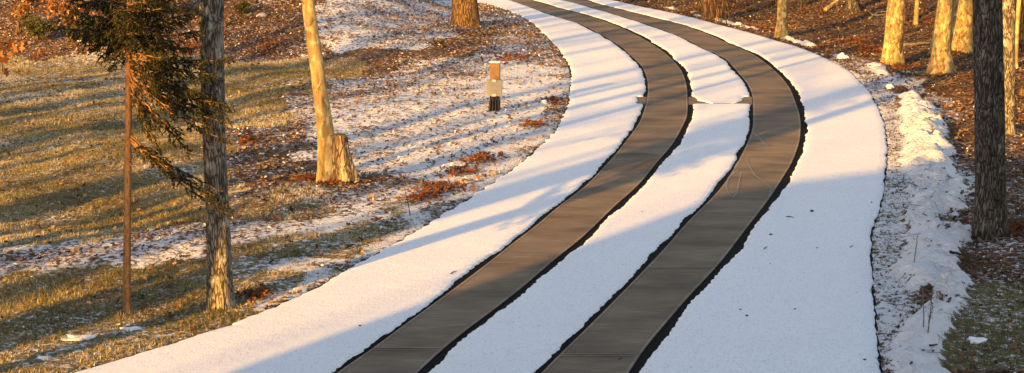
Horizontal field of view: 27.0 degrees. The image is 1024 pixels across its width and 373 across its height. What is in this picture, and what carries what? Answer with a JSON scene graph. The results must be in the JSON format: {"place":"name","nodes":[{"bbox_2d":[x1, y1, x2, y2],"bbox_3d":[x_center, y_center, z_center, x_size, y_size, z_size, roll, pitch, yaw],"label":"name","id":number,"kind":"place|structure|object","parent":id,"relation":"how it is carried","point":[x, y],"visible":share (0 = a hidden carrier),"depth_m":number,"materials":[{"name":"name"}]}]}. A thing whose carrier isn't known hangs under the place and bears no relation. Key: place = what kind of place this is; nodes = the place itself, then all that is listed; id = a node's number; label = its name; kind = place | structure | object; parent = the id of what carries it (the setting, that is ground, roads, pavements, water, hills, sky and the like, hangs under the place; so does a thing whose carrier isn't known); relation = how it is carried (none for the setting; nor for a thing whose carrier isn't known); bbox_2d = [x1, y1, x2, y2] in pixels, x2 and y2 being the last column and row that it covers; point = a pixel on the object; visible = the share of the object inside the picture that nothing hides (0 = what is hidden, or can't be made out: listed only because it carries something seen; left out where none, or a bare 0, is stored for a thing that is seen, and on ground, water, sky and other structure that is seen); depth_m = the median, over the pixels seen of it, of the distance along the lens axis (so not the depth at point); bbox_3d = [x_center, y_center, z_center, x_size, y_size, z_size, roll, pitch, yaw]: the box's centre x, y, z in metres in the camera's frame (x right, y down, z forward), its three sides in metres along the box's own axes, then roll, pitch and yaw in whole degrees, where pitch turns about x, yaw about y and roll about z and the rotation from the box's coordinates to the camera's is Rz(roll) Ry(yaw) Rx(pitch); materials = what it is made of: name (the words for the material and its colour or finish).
{"place":"outdoors","nodes":[
{"label":"outdoors","id":0,"kind":"place"},
{"bbox_2d":[0,0,1023,372],"bbox_3d":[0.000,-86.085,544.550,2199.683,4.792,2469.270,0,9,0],"label":"ground","id":1,"kind":"structure","parent":0,"point":[924,158],"depth_m":29.18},
{"bbox_2d":[0,37,40,76],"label":"oak sapling","id":2,"kind":"object","parent":1,"relation":"on","point":[5,58],"visible":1,"depth_m":21.09,"materials":[{"name":"brown plant"}]},
{"bbox_2d":[10,0,46,32],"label":"beech shrub","id":3,"kind":"object","parent":1,"relation":"on","point":[22,9],"visible":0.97,"depth_m":47.63,"materials":[{"name":"orange plant"}]},
{"bbox_2d":[16,12,63,40],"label":"evergreen shrub","id":4,"kind":"object","parent":1,"relation":"on","point":[38,30],"visible":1,"depth_m":46.78,"materials":[{"name":"green plant"}]},
{"bbox_2d":[45,0,104,41],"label":"beech shrub","id":5,"kind":"object","parent":1,"relation":"on","point":[61,6],"visible":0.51,"depth_m":46.74,"materials":[{"name":"orange plant"}]},
{"bbox_2d":[61,334,96,340],"bbox_3d":[-3.984,1.390,19.604,0.328,0.022,0.284,0,9,0],"label":"snow clump","id":6,"kind":"object","parent":1,"relation":"on","point":[87,337],"visible":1,"depth_m":19.59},
{"bbox_2d":[66,17,134,44],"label":"evergreen shrub","id":7,"kind":"object","parent":1,"relation":"on","point":[73,27],"visible":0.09,"depth_m":46.34,"materials":[{"name":"green plant"}]},
{"bbox_2d":[120,326,140,330],"bbox_3d":[-3.576,1.335,20.003,0.216,0.026,0.195,0,9,0],"label":"snow clump","id":8,"kind":"object","parent":1,"relation":"on","point":[132,328],"visible":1,"depth_m":19.98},
{"bbox_2d":[52,0,235,312],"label":"spruce tree","id":9,"kind":"object","parent":1,"relation":"on","point":[127,36],"visible":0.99,"depth_m":20.16,"materials":[{"name":"green plant"}]},
{"bbox_2d":[198,0,235,310],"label":"oak tree","id":10,"kind":"object","parent":1,"relation":"on","point":[220,294],"visible":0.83,"depth_m":20.60,"materials":[{"name":"brown plant"}]},
{"bbox_2d":[228,0,254,13],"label":"evergreen shrub","id":11,"kind":"object","parent":1,"relation":"on","point":[242,6],"visible":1,"depth_m":49.88,"materials":[{"name":"green plant"}]},
{"bbox_2d":[256,12,266,16],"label":"rock","id":12,"kind":"object","parent":1,"relation":"on","point":[262,14],"visible":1,"depth_m":49.59,"materials":[{"name":"grey stone"}]},
{"bbox_2d":[301,0,360,183],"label":"leaning tree","id":13,"kind":"object","parent":1,"relation":"on","point":[335,161],"visible":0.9,"depth_m":28.00,"materials":[{"name":"brown plant"}]},
{"bbox_2d":[450,0,481,26],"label":"oak tree","id":14,"kind":"object","parent":1,"relation":"on","point":[464,13],"visible":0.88,"depth_m":51.56,"materials":[{"name":"brown plant"}]},
{"bbox_2d":[486,61,501,110],"bbox_3d":[-0.290,-1.656,36.001,0.262,0.911,0.244,1,9,7],"label":"utility post","id":15,"kind":"object","parent":1,"relation":"on","point":[494,87],"visible":0.89,"depth_m":35.92,"materials":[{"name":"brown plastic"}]},
{"bbox_2d":[0,0,1023,372],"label":"leaf litter","id":16,"kind":"object","parent":1,"relation":"on","point":[492,32],"visible":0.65,"depth_m":38.83,"materials":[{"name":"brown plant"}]},
{"bbox_2d":[0,50,1023,372],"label":"grass","id":17,"kind":"structure","parent":1,"relation":"on","point":[82,234],"depth_m":26.94,"materials":[{"name":"plant"}]},
{"bbox_2d":[171,13,1023,305],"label":"russet leaf litter","id":18,"kind":"object","parent":1,"relation":"on","point":[260,291],"visible":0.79,"depth_m":30.27,"materials":[{"name":"brown plant"}]},
{"bbox_2d":[700,0,717,19],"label":"oak tree","id":19,"kind":"object","parent":1,"relation":"on","point":[708,9],"visible":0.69,"depth_m":54.08,"materials":[{"name":"brown plant"}]},
{"bbox_2d":[714,0,729,22],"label":"tree trunk","id":20,"kind":"object","parent":1,"relation":"on","point":[718,14],"visible":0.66,"depth_m":53.22,"materials":[{"name":"brown plant"}]},
{"bbox_2d":[774,0,787,37],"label":"maple tree","id":21,"kind":"object","parent":1,"relation":"on","point":[781,29],"visible":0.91,"depth_m":49.20,"materials":[{"name":"brown plant"}]},
{"bbox_2d":[798,0,806,6],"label":"oak tree","id":22,"kind":"object","parent":1,"relation":"on","point":[802,3],"visible":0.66,"depth_m":56.95,"materials":[{"name":"brown plant"}]},
{"bbox_2d":[823,0,838,11],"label":"fallen log","id":23,"kind":"object","parent":1,"relation":"on","point":[829,6],"visible":1,"depth_m":55.68,"materials":[{"name":"brown wood"}]},
{"bbox_2d":[836,52,849,58],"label":"snow clump","id":24,"kind":"object","parent":1,"relation":"on","point":[841,55],"visible":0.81,"depth_m":44.51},
{"bbox_2d":[843,0,861,12],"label":"oak tree","id":25,"kind":"object","parent":1,"relation":"on","point":[853,5],"visible":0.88,"depth_m":55.01,"materials":[{"name":"brown plant"}]},
{"bbox_2d":[866,9,885,18],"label":"fallen branch","id":26,"kind":"object","parent":1,"relation":"on","point":[872,16],"visible":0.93,"depth_m":53.82,"materials":[{"name":"brown wood"}]},
{"bbox_2d":[886,84,893,88],"bbox_3d":[6.921,-1.810,39.074,0.128,0.138,0.125,-7,11,-35],"label":"snow clump","id":27,"kind":"object","parent":1,"relation":"on","point":[889,86],"visible":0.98,"depth_m":39.04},
{"bbox_2d":[880,0,905,65],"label":"maple tree","id":28,"kind":"object","parent":1,"relation":"on","point":[893,50],"visible":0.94,"depth_m":43.24,"materials":[{"name":"brown plant"}]},
{"bbox_2d":[886,67,909,75],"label":"fallen branch","id":29,"kind":"object","parent":1,"relation":"on","point":[893,70],"visible":1,"depth_m":41.31,"materials":[{"name":"wood"}]},
{"bbox_2d":[904,0,906,21],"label":"oak tree","id":30,"kind":"object","parent":1,"relation":"on","point":[905,18],"visible":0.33,"depth_m":52.15,"materials":[{"name":"brown plant"}]},
{"bbox_2d":[913,0,918,25],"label":"maple tree","id":31,"kind":"object","parent":1,"relation":"on","point":[916,14],"visible":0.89,"depth_m":51.31,"materials":[{"name":"brown plant"}]},
{"bbox_2d":[903,42,930,46],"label":"fallen log","id":32,"kind":"object","parent":1,"relation":"on","point":[913,44],"visible":0.84,"depth_m":46.92,"materials":[{"name":"brown wood"}]},
{"bbox_2d":[920,288,926,326],"bbox_3d":[3.711,1.110,19.282,0.072,0.403,0.023,0,9,0],"label":"weed stalk","id":33,"kind":"object","parent":1,"relation":"on","point":[923,306],"visible":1,"depth_m":19.27,"materials":[{"name":"brown plant"}]},
{"bbox_2d":[927,297,933,332],"bbox_3d":[3.778,1.183,19.243,0.064,0.378,0.024,0,9,0],"label":"weed stalk","id":34,"kind":"object","parent":1,"relation":"on","point":[931,302],"visible":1,"depth_m":19.23,"materials":[{"name":"brown plant"}]},
{"bbox_2d":[928,30,933,55],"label":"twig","id":35,"kind":"object","parent":1,"relation":"on","point":[930,49],"visible":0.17,"depth_m":45.26,"materials":[{"name":"wood"}]},
{"bbox_2d":[926,0,956,74],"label":"maple tree","id":36,"kind":"object","parent":1,"relation":"on","point":[941,59],"visible":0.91,"depth_m":41.16,"materials":[{"name":"brown plant"}]},
{"bbox_2d":[949,250,966,255],"bbox_3d":[4.808,0.720,22.967,0.039,0.141,0.485,6,11,33],"label":"fallen branch","id":37,"kind":"object","parent":1,"relation":"on","point":[953,252],"visible":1,"depth_m":22.89,"materials":[{"name":"wood"}]},
{"bbox_2d":[951,0,972,53],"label":"oak tree","id":38,"kind":"object","parent":1,"relation":"on","point":[962,31],"visible":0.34,"depth_m":45.85,"materials":[{"name":"brown plant"}]},
{"bbox_2d":[967,336,986,343],"bbox_3d":[4.225,1.407,19.405,0.184,0.073,0.177,4,10,23],"label":"snow clump","id":39,"kind":"object","parent":1,"relation":"on","point":[978,340],"visible":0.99,"depth_m":19.37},
{"bbox_2d":[972,0,1010,240],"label":"oak tree","id":40,"kind":"object","parent":1,"relation":"on","point":[990,220],"visible":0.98,"depth_m":23.84,"materials":[{"name":"brown plant"}]},
{"bbox_2d":[1002,0,1015,135],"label":"oak tree","id":41,"kind":"object","parent":1,"relation":"on","point":[1009,16],"visible":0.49,"depth_m":33.28,"materials":[{"name":"brown plant"}]},
{"bbox_2d":[1015,0,1020,67],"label":"maple tree","id":42,"kind":"object","parent":1,"relation":"on","point":[1018,8],"visible":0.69,"depth_m":42.40,"materials":[{"name":"brown plant"}]},
{"bbox_2d":[1019,0,1023,40],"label":"oak tree","id":43,"kind":"object","parent":1,"relation":"on","point":[1021,31],"visible":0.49,"depth_m":47.70,"materials":[{"name":"brown plant"}]},
{"bbox_2d":[1019,85,1023,95],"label":"stump","id":44,"kind":"object","parent":1,"relation":"on","point":[1022,90],"visible":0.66,"depth_m":38.03,"materials":[{"name":"wood"}]},
{"bbox_2d":[306,0,887,372],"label":"driveway","id":45,"kind":"structure","parent":0,"point":[662,334],"depth_m":24.68,"materials":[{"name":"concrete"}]},
{"bbox_2d":[75,0,645,372],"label":"snow cover","id":46,"kind":"object","parent":45,"relation":"on","point":[387,290],"visible":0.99,"depth_m":23.43,"materials":[{"name":"snow"}]},
{"bbox_2d":[340,349,442,372],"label":"concrete track","id":47,"kind":"structure","parent":45,"relation":"on","point":[392,361],"depth_m":18.73,"materials":[{"name":"concrete"}]},
{"bbox_2d":[337,349,372,372],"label":"concrete track margin","id":48,"kind":"object","parent":47,"relation":"on","point":[355,361],"visible":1,"depth_m":18.74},
{"bbox_2d":[373,349,438,349],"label":"concrete track margin","id":49,"kind":"object","parent":47,"relation":"on","point":[405,349],"visible":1,"depth_m":19.16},
{"bbox_2d":[414,349,441,372],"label":"concrete track margin","id":50,"kind":"object","parent":47,"relation":"on","point":[421,366],"visible":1,"depth_m":18.75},
{"bbox_2d":[372,262,551,348],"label":"concrete track","id":51,"kind":"structure","parent":45,"relation":"on","point":[460,308],"depth_m":20.94,"materials":[{"name":"concrete"}]},
{"bbox_2d":[376,347,440,347],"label":"concrete track margin","id":52,"kind":"object","parent":51,"relation":"on","point":[408,347],"visible":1,"depth_m":19.23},
{"bbox_2d":[373,262,490,347],"bbox_3d":[-0.735,1.137,21.173,0.033,0.001,4.115,2,10,14],"label":"concrete track margin","id":53,"kind":"object","parent":51,"relation":"on","point":[430,306],"visible":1,"depth_m":20.88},
{"bbox_2d":[441,262,550,347],"bbox_3d":[-0.100,1.137,21.172,0.046,0.001,4.124,2,10,15],"label":"concrete track margin","id":54,"kind":"object","parent":51,"relation":"on","point":[453,338],"visible":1,"depth_m":20.90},
{"bbox_2d":[491,262,547,262],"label":"concrete track margin","id":55,"kind":"object","parent":51,"relation":"on","point":[519,262],"visible":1,"depth_m":23.10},
{"bbox_2d":[511,0,545,4],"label":"concrete track","id":56,"kind":"structure","parent":45,"relation":"on","point":[527,2],"depth_m":60.08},
{"bbox_2d":[492,200,621,261],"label":"concrete track","id":57,"kind":"structure","parent":45,"relation":"on","point":[559,230],"depth_m":24.89,"materials":[{"name":"concrete"}]},
{"bbox_2d":[490,200,567,261],"bbox_3d":[0.248,0.491,25.146,0.035,0.001,4.150,2,9,13],"label":"concrete track margin","id":58,"kind":"object","parent":57,"relation":"on","point":[528,231],"visible":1,"depth_m":24.93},
{"bbox_2d":[550,200,620,261],"bbox_3d":[0.915,0.491,25.143,0.053,0.001,4.153,2,9,13],"label":"concrete track margin","id":59,"kind":"object","parent":57,"relation":"on","point":[585,232],"visible":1,"depth_m":24.87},
{"bbox_2d":[525,5,588,16],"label":"concrete track","id":60,"kind":"structure","parent":45,"relation":"on","point":[555,11],"depth_m":56.93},
{"bbox_2d":[563,0,595,3],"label":"concrete track","id":61,"kind":"structure","parent":45,"relation":"on","point":[581,1],"depth_m":60.45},
{"bbox_2d":[429,104,750,372],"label":"snow cover","id":62,"kind":"object","parent":45,"relation":"on","point":[538,323],"visible":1,"depth_m":23.14,"materials":[{"name":"snow"}]},
{"bbox_2d":[545,355,639,372],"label":"concrete track","id":63,"kind":"structure","parent":45,"relation":"on","point":[587,364],"depth_m":18.63,"materials":[{"name":"concrete"}]},
{"bbox_2d":[542,355,560,372],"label":"concrete track margin","id":64,"kind":"object","parent":63,"relation":"on","point":[552,362],"visible":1,"depth_m":18.66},
{"bbox_2d":[561,355,635,355],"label":"concrete track margin","id":65,"kind":"object","parent":63,"relation":"on","point":[598,355],"visible":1,"depth_m":18.94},
{"bbox_2d":[625,355,638,372],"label":"concrete track margin","id":66,"kind":"object","parent":63,"relation":"on","point":[631,364],"visible":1,"depth_m":18.61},
{"bbox_2d":[560,17,625,30],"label":"concrete track","id":67,"kind":"structure","parent":45,"relation":"on","point":[595,24],"depth_m":52.92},
{"bbox_2d":[584,5,646,16],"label":"concrete track","id":68,"kind":"structure","parent":45,"relation":"on","point":[615,11],"depth_m":56.93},
{"bbox_2d":[568,154,663,199],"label":"concrete track","id":69,"kind":"structure","parent":45,"relation":"on","point":[619,176],"depth_m":28.94,"materials":[{"name":"concrete"}]},
{"bbox_2d":[569,153,617,198],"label":"concrete track margin","id":70,"kind":"object","parent":69,"relation":"on","point":[594,177],"visible":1,"depth_m":28.92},
{"bbox_2d":[621,153,663,198],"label":"concrete track margin","id":71,"kind":"object","parent":69,"relation":"on","point":[643,176],"visible":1,"depth_m":28.92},
{"bbox_2d":[595,31,654,46],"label":"concrete track","id":72,"kind":"structure","parent":45,"relation":"on","point":[625,39],"depth_m":48.95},
{"bbox_2d":[560,268,714,354],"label":"concrete track","id":73,"kind":"structure","parent":45,"relation":"on","point":[634,316],"depth_m":20.68,"materials":[{"name":"concrete"}]},
{"bbox_2d":[563,353,637,353],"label":"concrete track margin","id":74,"kind":"object","parent":73,"relation":"on","point":[600,353],"visible":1,"depth_m":19.01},
{"bbox_2d":[559,267,648,354],"bbox_3d":[0.949,1.179,20.910,0.032,0.001,4.069,2,10,14],"label":"concrete track margin","id":75,"kind":"object","parent":73,"relation":"on","point":[599,316],"visible":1,"depth_m":20.64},
{"bbox_2d":[637,267,714,354],"bbox_3d":[1.636,1.179,20.914,0.044,0.001,4.074,2,10,15],"label":"concrete track margin","id":76,"kind":"object","parent":73,"relation":"on","point":[668,317],"visible":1,"depth_m":20.61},
{"bbox_2d":[649,267,712,267],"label":"concrete track margin","id":77,"kind":"object","parent":73,"relation":"on","point":[680,267],"visible":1,"depth_m":22.83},
{"bbox_2d":[636,97,646,104],"bbox_3d":[2.210,-1.509,37.491,0.293,0.001,1.154,1,9,5],"label":"concrete cross pad","id":78,"kind":"object","parent":45,"relation":"on","point":[641,100],"visible":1,"depth_m":37.51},
{"bbox_2d":[535,0,749,103],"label":"snow cover","id":79,"kind":"object","parent":45,"relation":"on","point":[713,78],"visible":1,"depth_m":43.92,"materials":[{"name":"snow"}]},
{"bbox_2d":[623,47,677,65],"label":"concrete track","id":80,"kind":"structure","parent":45,"relation":"on","point":[649,56],"depth_m":45.11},
{"bbox_2d":[618,118,685,153],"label":"concrete track","id":81,"kind":"structure","parent":45,"relation":"on","point":[653,135],"depth_m":32.94,"materials":[{"name":"concrete"}]},
{"bbox_2d":[617,118,642,152],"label":"concrete track margin","id":82,"kind":"object","parent":81,"relation":"on","point":[630,136],"visible":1,"depth_m":32.97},
{"bbox_2d":[664,118,685,152],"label":"concrete track margin","id":83,"kind":"object","parent":81,"relation":"on","point":[676,135],"visible":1,"depth_m":33.03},
{"bbox_2d":[625,17,694,29],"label":"concrete track","id":84,"kind":"structure","parent":45,"relation":"on","point":[661,24],"depth_m":53.21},
{"bbox_2d":[642,66,686,88],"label":"concrete track","id":85,"kind":"structure","parent":45,"relation":"on","point":[665,77],"depth_m":41.12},
{"bbox_2d":[641,105,687,117],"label":"concrete track","id":86,"kind":"structure","parent":45,"relation":"on","point":[665,111],"depth_m":35.98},
{"bbox_2d":[643,117,684,117],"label":"concrete track margin","id":87,"kind":"object","parent":86,"relation":"on","point":[663,117],"visible":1,"depth_m":35.17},
{"bbox_2d":[647,104,685,104],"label":"concrete track margin","id":88,"kind":"object","parent":86,"relation":"on","point":[666,104],"visible":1,"depth_m":36.90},
{"bbox_2d":[646,97,687,103],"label":"concrete track","id":89,"kind":"structure","parent":45,"relation":"on","point":[666,100],"depth_m":37.49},
{"bbox_2d":[647,90,687,96],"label":"concrete track","id":90,"kind":"structure","parent":45,"relation":"on","point":[667,93],"depth_m":38.53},
{"bbox_2d":[650,89,685,89],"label":"concrete track margin","id":91,"kind":"object","parent":90,"relation":"on","point":[667,89],"visible":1,"depth_m":39.11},
{"bbox_2d":[667,31,733,46],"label":"concrete track","id":92,"kind":"structure","parent":45,"relation":"on","point":[701,39],"depth_m":48.95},
{"bbox_2d":[651,199,768,266],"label":"concrete track","id":93,"kind":"structure","parent":45,"relation":"on","point":[710,232],"depth_m":24.83,"materials":[{"name":"concrete"}]},
{"bbox_2d":[647,198,712,266],"bbox_3d":[2.006,0.503,25.069,0.042,0.001,4.599,2,10,14],"label":"concrete track margin","id":94,"kind":"object","parent":93,"relation":"on","point":[652,262],"visible":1,"depth_m":24.74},
{"bbox_2d":[650,266,713,266],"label":"concrete track margin","id":95,"kind":"object","parent":93,"relation":"on","point":[681,266],"visible":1,"depth_m":22.89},
{"bbox_2d":[713,198,766,198],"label":"concrete track margin","id":96,"kind":"object","parent":93,"relation":"on","point":[739,198],"visible":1,"depth_m":27.23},
{"bbox_2d":[714,198,768,266],"bbox_3d":[2.727,0.504,25.067,0.031,0.001,4.598,2,10,14],"label":"concrete track margin","id":97,"kind":"object","parent":93,"relation":"on","point":[726,252],"visible":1,"depth_m":24.74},
{"bbox_2d":[688,97,751,104],"bbox_3d":[3.665,-1.509,37.491,1.217,0.001,1.125,0,9,0],"label":"concrete cross pad","id":98,"kind":"object","parent":45,"relation":"on","point":[693,100],"visible":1,"depth_m":37.37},
{"bbox_2d":[703,47,768,65],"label":"concrete track","id":99,"kind":"structure","parent":45,"relation":"on","point":[735,56],"depth_m":45.11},
{"bbox_2d":[590,0,887,372],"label":"snow cover","id":100,"kind":"object","parent":45,"relation":"on","point":[836,185],"visible":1,"depth_m":23.03,"materials":[{"name":"snow"}]},
{"bbox_2d":[715,153,795,197],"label":"concrete track","id":101,"kind":"structure","parent":45,"relation":"on","point":[769,169],"depth_m":29.20,"materials":[{"name":"concrete"}]},
{"bbox_2d":[712,152,744,197],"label":"concrete track margin","id":102,"kind":"object","parent":101,"relation":"on","point":[730,174],"visible":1,"depth_m":29.35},
{"bbox_2d":[714,197,766,197],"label":"concrete track margin","id":103,"kind":"object","parent":101,"relation":"on","point":[740,197],"visible":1,"depth_m":27.30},
{"bbox_2d":[725,132,771,197],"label":"salt trails","id":104,"kind":"object","parent":101,"relation":"on","point":[738,183],"visible":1,"depth_m":28.83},
{"bbox_2d":[745,152,793,152],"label":"concrete track margin","id":105,"kind":"object","parent":101,"relation":"on","point":[769,152],"visible":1,"depth_m":31.23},
{"bbox_2d":[768,152,795,197],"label":"concrete track margin","id":106,"kind":"object","parent":101,"relation":"on","point":[782,175],"visible":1,"depth_m":29.05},
{"bbox_2d":[734,66,789,88],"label":"concrete track","id":107,"kind":"structure","parent":45,"relation":"on","point":[761,77],"depth_m":41.12,"materials":[{"name":"concrete"}]},
{"bbox_2d":[750,89,792,96],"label":"concrete track","id":108,"kind":"structure","parent":45,"relation":"on","point":[771,93],"depth_m":38.53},
{"bbox_2d":[745,117,800,151],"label":"concrete track","id":109,"kind":"structure","parent":45,"relation":"on","point":[776,134],"depth_m":33.11,"materials":[{"name":"concrete"}]},
{"bbox_2d":[743,117,754,151],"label":"concrete track margin","id":110,"kind":"object","parent":109,"relation":"on","point":[751,133],"visible":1,"depth_m":33.25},
{"bbox_2d":[794,117,799,151],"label":"concrete track margin","id":111,"kind":"object","parent":109,"relation":"on","point":[798,135],"visible":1,"depth_m":32.86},
{"bbox_2d":[752,97,799,115],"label":"concrete track","id":112,"kind":"structure","parent":45,"relation":"on","point":[774,106],"depth_m":36.65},
{"bbox_2d":[753,97,754,116],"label":"concrete track margin","id":113,"kind":"object","parent":112,"relation":"on","point":[753,107],"visible":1,"depth_m":36.41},
{"bbox_2d":[755,116,797,116],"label":"concrete track margin","id":114,"kind":"object","parent":112,"relation":"on","point":[776,116],"visible":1,"depth_m":35.30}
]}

